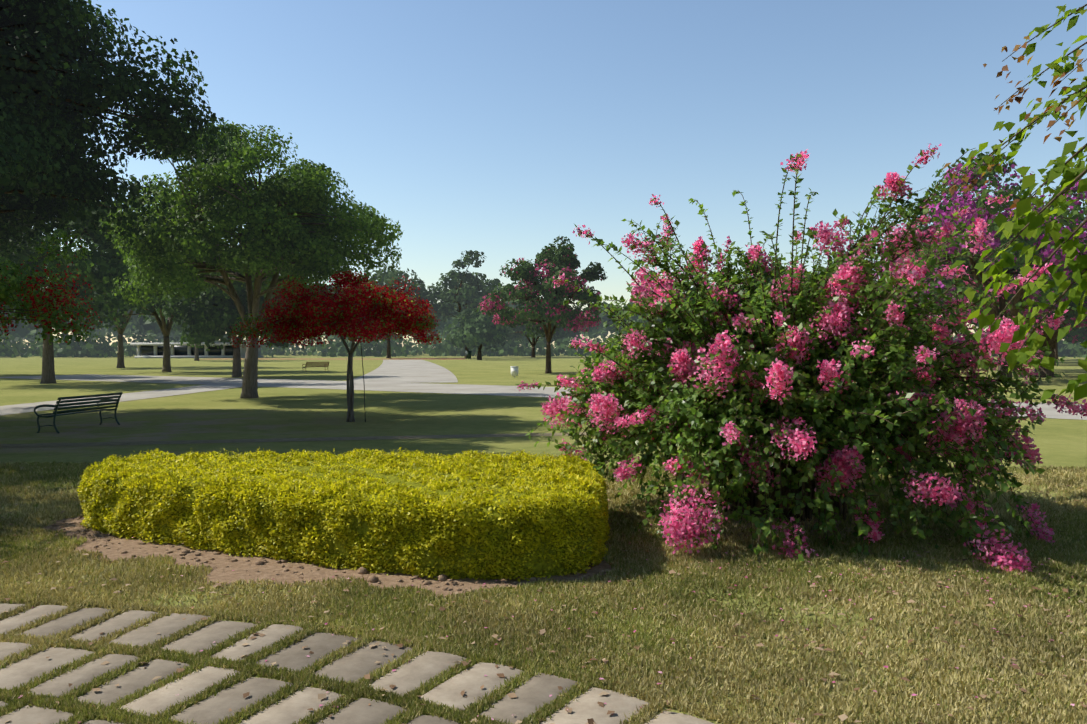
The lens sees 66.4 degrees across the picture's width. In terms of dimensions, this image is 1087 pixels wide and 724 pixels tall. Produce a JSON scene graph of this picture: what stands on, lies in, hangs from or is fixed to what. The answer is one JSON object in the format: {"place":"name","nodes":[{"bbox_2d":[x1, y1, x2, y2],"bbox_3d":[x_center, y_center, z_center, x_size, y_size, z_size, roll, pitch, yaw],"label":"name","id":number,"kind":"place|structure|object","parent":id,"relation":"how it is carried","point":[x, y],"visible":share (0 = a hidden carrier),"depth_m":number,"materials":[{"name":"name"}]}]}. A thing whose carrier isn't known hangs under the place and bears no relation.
{"place":"outdoors","nodes":[
{"label":"outdoors","id":0,"kind":"place"},
{"bbox_2d":[0,0,240,259],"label":"tree","id":1,"kind":"object","parent":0,"point":[35,152],"depth_m":24.06,"materials":[{"name":"green plant"}]},
{"bbox_2d":[0,349,1086,723],"bbox_3d":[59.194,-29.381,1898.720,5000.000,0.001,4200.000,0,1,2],"label":"ground","id":2,"kind":"structure","parent":0,"point":[268,413],"depth_m":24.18,"materials":[{"name":"green plant"}]},
{"bbox_2d":[22,286,126,341],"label":"tree leaves","id":3,"kind":"object","parent":2,"relation":"on","point":[31,326],"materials":[{"name":"plant"}]},
{"bbox_2d":[34,392,121,432],"bbox_3d":[-12.100,1.307,21.683,0.765,0.909,2.400,0,1,9],"label":"green bench","id":4,"kind":"object","parent":2,"relation":"on","point":[99,402],"visible":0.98,"depth_m":21.39,"materials":[{"name":"metal"}]},
{"bbox_2d":[46,229,170,367],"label":"tree","id":5,"kind":"object","parent":2,"relation":"on","point":[120,356],"depth_m":89.09,"materials":[{"name":"green plant"}]},
{"bbox_2d":[80,242,220,371],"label":"tree","id":6,"kind":"object","parent":2,"relation":"on","point":[165,328],"depth_m":73.50,"materials":[{"name":"green plant"}]},
{"bbox_2d":[145,313,201,342],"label":"tree leaves","id":7,"kind":"object","parent":2,"relation":"on","point":[154,318],"depth_m":185.48,"materials":[{"name":"green plant"}]},
{"bbox_2d":[150,302,198,360],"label":"tree leaves","id":8,"kind":"object","parent":2,"relation":"on","point":[179,328],"depth_m":138.78,"materials":[{"name":"green plant"}]},
{"bbox_2d":[130,343,266,357],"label":"building","id":9,"kind":"structure","parent":2,"relation":"on","point":[222,355],"depth_m":177.19,"materials":[{"name":"white concrete"}]},
{"bbox_2d":[141,345,233,354],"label":"building windows","id":10,"kind":"structure","parent":9,"relation":"attached to","point":[178,350],"depth_m":178.20,"materials":[{"name":"black glass"}]},
{"bbox_2d":[155,245,314,376],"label":"tree leaves","id":11,"kind":"object","parent":2,"relation":"on","point":[208,326],"depth_m":57.81,"materials":[{"name":"green plant"}]},
{"bbox_2d":[99,112,403,397],"bbox_3d":[-11.669,-4.055,34.728,12.099,11.591,11.734,0,1,2],"label":"tree","id":12,"kind":"object","parent":2,"relation":"on","point":[311,182],"depth_m":32.26,"materials":[{"name":"green plant"}]},
{"bbox_2d":[0,432,586,447],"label":"worn track","id":13,"kind":"structure","parent":2,"relation":"on","point":[261,440],"depth_m":18.86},
{"bbox_2d":[302,362,328,371],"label":"park bench","id":14,"kind":"object","parent":2,"relation":"on","point":[311,363],"visible":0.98,"depth_m":73.97,"materials":[{"name":"brown wood"}]},
{"bbox_2d":[42,517,613,597],"bbox_3d":[-2.610,1.940,9.117,6.758,0.014,4.224,0,1,2],"label":"soil bed","id":15,"kind":"object","parent":2,"relation":"on","point":[222,572],"visible":0.06,"depth_m":7.90,"materials":[{"name":"brown soil"}]},
{"bbox_2d":[40,516,608,592],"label":"soil clods","id":16,"kind":"object","parent":15,"relation":"on","point":[373,578],"visible":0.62,"depth_m":8.02,"materials":[{"name":"brown soil"}]},
{"bbox_2d":[76,447,610,581],"bbox_3d":[-2.445,1.555,9.323,6.284,0.819,3.657,0,1,2],"label":"hedge","id":17,"kind":"object","parent":15,"relation":"on","point":[574,481],"depth_m":8.26,"materials":[{"name":"yellow plant"}]},
{"bbox_2d":[105,448,593,502],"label":"hedge shoots","id":18,"kind":"object","parent":17,"relation":"on","point":[235,453],"visible":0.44,"depth_m":9.42,"materials":[{"name":"yellow plant"}]},
{"bbox_2d":[227,270,442,421],"bbox_3d":[-5.768,-0.441,23.754,5.992,4.518,6.277,0,1,2],"label":"red tree","id":19,"kind":"object","parent":2,"relation":"on","point":[344,282],"depth_m":22.71,"materials":[{"name":"red plant"}]},
{"bbox_2d":[0,603,713,723],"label":"paving slabs","id":20,"kind":"structure","parent":2,"relation":"on","point":[532,693],"depth_m":5.23,"materials":[{"name":"grey stone"}]},
{"bbox_2d":[18,484,1081,722],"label":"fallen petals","id":21,"kind":"object","parent":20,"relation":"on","point":[568,628],"visible":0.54,"depth_m":5.58,"materials":[{"name":"pink plant"}]},
{"bbox_2d":[350,500,1073,696],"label":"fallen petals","id":22,"kind":"object","parent":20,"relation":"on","point":[817,576],"visible":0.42,"depth_m":7.46,"materials":[{"name":"pink plant"}]},
{"bbox_2d":[361,346,365,421],"bbox_3d":[-5.149,0.561,23.709,0.203,2.302,0.036,1,1,35],"label":"pole","id":23,"kind":"object","parent":2,"relation":"on","point":[363,379],"visible":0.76,"depth_m":23.70,"materials":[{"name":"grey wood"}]},
{"bbox_2d":[363,265,437,357],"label":"tree leaves","id":24,"kind":"object","parent":2,"relation":"on","point":[387,277],"depth_m":173.98,"materials":[{"name":"green plant"}]},
{"bbox_2d":[421,250,507,357],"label":"tree leaves","id":25,"kind":"object","parent":2,"relation":"on","point":[472,295],"depth_m":176.84,"materials":[{"name":"green plant"}]},
{"bbox_2d":[465,351,471,358],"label":"dark bin","id":26,"kind":"object","parent":2,"relation":"on","point":[468,354],"visible":1,"depth_m":157.91,"materials":[{"name":"grey"}]},
{"bbox_2d":[446,306,510,359],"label":"tree leaves","id":27,"kind":"object","parent":2,"relation":"on","point":[475,330],"depth_m":146.73,"materials":[{"name":"green plant"}]},
{"bbox_2d":[510,366,518,376],"bbox_3d":[-2.091,0.710,59.983,0.616,0.800,0.616,0,1,2],"label":"white bin","id":28,"kind":"object","parent":2,"relation":"on","point":[514,371],"visible":1,"depth_m":59.75,"materials":[{"name":"white"}]},
{"bbox_2d":[504,301,569,356],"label":"tree leaves","id":29,"kind":"object","parent":2,"relation":"on","point":[518,329],"depth_m":189.76,"materials":[{"name":"green plant"}]},
{"bbox_2d":[476,236,606,372],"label":"pink tree","id":30,"kind":"object","parent":2,"relation":"on","point":[594,272],"depth_m":66.93,"materials":[{"name":"plant"}]},
{"bbox_2d":[0,454,1086,723],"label":"dry leaves","id":31,"kind":"object","parent":2,"relation":"on","point":[604,660],"visible":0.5,"depth_m":5.87,"materials":[{"name":"brown plant"}]},
{"bbox_2d":[0,317,1086,357],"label":"shrub belt","id":32,"kind":"object","parent":2,"relation":"on","point":[105,349],"visible":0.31,"depth_m":211.51,"materials":[{"name":"green plant"}]},
{"bbox_2d":[0,284,978,342],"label":"tree line","id":33,"kind":"object","parent":32,"relation":"on","point":[142,326],"visible":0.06,"depth_m":261.47,"materials":[{"name":"green plant"}]},
{"bbox_2d":[739,265,818,295],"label":"tree leaves","id":34,"kind":"object","parent":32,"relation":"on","point":[772,279],"depth_m":147.61,"materials":[{"name":"green plant"}]},
{"bbox_2d":[633,286,706,334],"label":"tree leaves","id":35,"kind":"object","parent":2,"relation":"on","point":[658,319],"visible":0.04,"depth_m":162.71,"materials":[{"name":"green plant"}]},
{"bbox_2d":[515,143,1086,571],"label":"bougainvillea bush","id":36,"kind":"object","parent":2,"relation":"on","point":[701,421],"depth_m":8.86,"materials":[{"name":"pink plant"}]},
{"bbox_2d":[874,249,968,351],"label":"tree wood","id":37,"kind":"object","parent":2,"relation":"on","point":[952,332],"depth_m":125.48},
{"bbox_2d":[877,152,1086,382],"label":"flowering tree","id":38,"kind":"object","parent":2,"relation":"on","point":[999,208],"depth_m":48.70,"materials":[{"name":"purple plant"}]},
{"bbox_2d":[923,242,1086,376],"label":"pink tree","id":39,"kind":"object","parent":2,"relation":"on","point":[942,318],"depth_m":59.91,"materials":[{"name":"plant"}]},
{"bbox_2d":[1018,316,1086,364],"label":"tree leaves","id":40,"kind":"object","parent":2,"relation":"on","point":[1081,333],"depth_m":98.90,"materials":[{"name":"green plant"}]},
{"bbox_2d":[1054,342,1058,358],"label":"tree trunk","id":41,"kind":"object","parent":2,"relation":"on","point":[1056,351],"depth_m":156.52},
{"bbox_2d":[0,360,1086,419],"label":"concrete roads","id":42,"kind":"structure","parent":0,"point":[423,376],"depth_m":46.62,"materials":[{"name":"grey concrete"}]},
{"bbox_2d":[0,229,101,346],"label":"foliage","id":43,"kind":"object","parent":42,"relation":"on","point":[13,286],"depth_m":16.91,"materials":[{"name":"red plant"}]},
{"bbox_2d":[0,149,169,383],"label":"tree leaves","id":44,"kind":"object","parent":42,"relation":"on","point":[105,272],"depth_m":48.36,"materials":[{"name":"green plant"}]},
{"bbox_2d":[2,0,1086,348],"label":"sky","id":45,"kind":"structure","parent":0,"point":[495,128],"materials":[{"name":"blue"}]},
{"bbox_2d":[879,200,1086,370],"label":"purple tree","id":46,"kind":"object","parent":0,"point":[988,260],"depth_m":74.03,"materials":[{"name":"purple plant"}]},
{"bbox_2d":[922,35,1086,217],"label":"young leaves","id":47,"kind":"object","parent":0,"point":[1027,116],"visible":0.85,"depth_m":5.08,"materials":[{"name":"plant"}]},
{"bbox_2d":[937,4,1086,400],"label":"overhang","id":48,"kind":"object","parent":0,"point":[1034,219],"depth_m":5.31,"materials":[{"name":"green plant"}]}
]}

